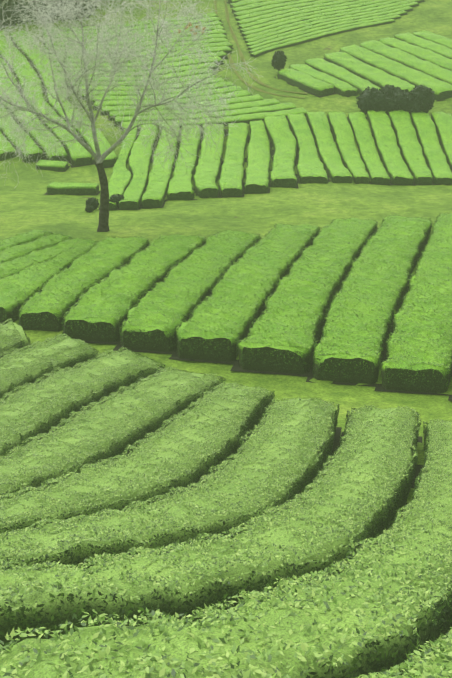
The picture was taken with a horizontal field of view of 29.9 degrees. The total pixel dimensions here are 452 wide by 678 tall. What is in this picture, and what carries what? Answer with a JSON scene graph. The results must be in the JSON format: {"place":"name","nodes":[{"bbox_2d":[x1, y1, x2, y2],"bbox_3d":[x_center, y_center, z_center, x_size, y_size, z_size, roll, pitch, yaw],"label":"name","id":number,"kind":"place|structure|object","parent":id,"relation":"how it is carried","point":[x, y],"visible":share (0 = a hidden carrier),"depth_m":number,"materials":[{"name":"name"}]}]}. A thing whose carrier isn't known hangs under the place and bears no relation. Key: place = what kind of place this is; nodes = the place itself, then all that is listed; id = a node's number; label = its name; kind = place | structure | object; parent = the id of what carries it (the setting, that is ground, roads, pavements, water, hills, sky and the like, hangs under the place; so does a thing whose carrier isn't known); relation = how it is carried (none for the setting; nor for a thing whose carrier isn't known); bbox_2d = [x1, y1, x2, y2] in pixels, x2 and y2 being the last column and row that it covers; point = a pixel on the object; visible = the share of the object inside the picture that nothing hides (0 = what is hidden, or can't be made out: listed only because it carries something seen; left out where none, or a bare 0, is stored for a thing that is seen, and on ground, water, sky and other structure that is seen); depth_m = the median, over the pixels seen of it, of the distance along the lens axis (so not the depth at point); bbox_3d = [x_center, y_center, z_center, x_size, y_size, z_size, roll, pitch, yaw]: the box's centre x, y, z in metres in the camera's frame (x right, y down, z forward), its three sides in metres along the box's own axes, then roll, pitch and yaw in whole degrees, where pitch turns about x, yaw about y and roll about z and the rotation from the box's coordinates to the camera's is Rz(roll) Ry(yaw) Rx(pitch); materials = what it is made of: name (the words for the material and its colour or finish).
{"place":"outdoors","nodes":[
{"label":"outdoors","id":0,"kind":"place"},
{"bbox_2d":[0,0,451,502],"bbox_3d":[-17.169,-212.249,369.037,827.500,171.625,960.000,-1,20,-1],"label":"ground","id":1,"kind":"structure","parent":0,"point":[27,204],"depth_m":62.72,"materials":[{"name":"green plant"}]},
{"bbox_2d":[0,0,262,231],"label":"tree","id":2,"kind":"object","parent":1,"relation":"on","point":[63,39],"depth_m":50.03,"materials":[{"name":"grey plant"}]},
{"bbox_2d":[0,214,451,392],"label":"tea rows","id":3,"kind":"object","parent":1,"relation":"on","point":[206,334],"visible":0.73,"depth_m":37.25,"materials":[{"name":"green plant"}]},
{"bbox_2d":[0,212,451,388],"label":"tea leaves","id":4,"kind":"object","parent":1,"relation":"on","point":[323,338],"visible":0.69,"depth_m":38.61,"materials":[{"name":"green plant"}]},
{"bbox_2d":[213,0,306,97],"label":"hill track","id":5,"kind":"structure","parent":1,"relation":"on","point":[241,55],"depth_m":100.60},
{"bbox_2d":[85,49,435,212],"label":"bushes","id":6,"kind":"object","parent":1,"relation":"on","point":[390,98],"depth_m":85.86,"materials":[{"name":"green plant"}]},
{"bbox_2d":[322,427,423,519],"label":"tea row soil","id":7,"kind":"structure","parent":1,"relation":"on","point":[338,436],"depth_m":24.40,"materials":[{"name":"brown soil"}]},
{"bbox_2d":[0,321,451,677],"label":"tea rows","id":8,"kind":"object","parent":7,"relation":"on","point":[271,617],"visible":0.44,"depth_m":13.36,"materials":[{"name":"green plant"}]},
{"bbox_2d":[0,319,451,677],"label":"tea leaves","id":9,"kind":"object","parent":8,"relation":"attached to","point":[414,664],"visible":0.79,"depth_m":13.20,"materials":[{"name":"green plant"}]},
{"bbox_2d":[18,1,450,209],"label":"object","id":10,"kind":"structure","parent":0,"point":[245,160],"depth_m":78.29,"materials":[{"name":"brown soil"}]},
{"bbox_2d":[0,0,106,29],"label":"forest","id":11,"kind":"object","parent":10,"relation":"on","point":[3,24],"depth_m":112.36,"materials":[{"name":"plant"}]},
{"bbox_2d":[0,0,451,210],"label":"tea rows","id":12,"kind":"object","parent":10,"relation":"on","point":[337,125],"visible":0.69,"depth_m":84.55,"materials":[{"name":"green plant"}]},
{"bbox_2d":[178,23,205,34],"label":"orange blossoms","id":13,"kind":"object","parent":12,"relation":"on","point":[192,28],"visible":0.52,"depth_m":108.42,"materials":[{"name":"plant"}]},
{"bbox_2d":[0,0,451,206],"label":"tea leaves","id":14,"kind":"object","parent":10,"relation":"on","point":[246,178],"visible":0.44,"depth_m":83.28,"materials":[{"name":"green plant"}]}
]}

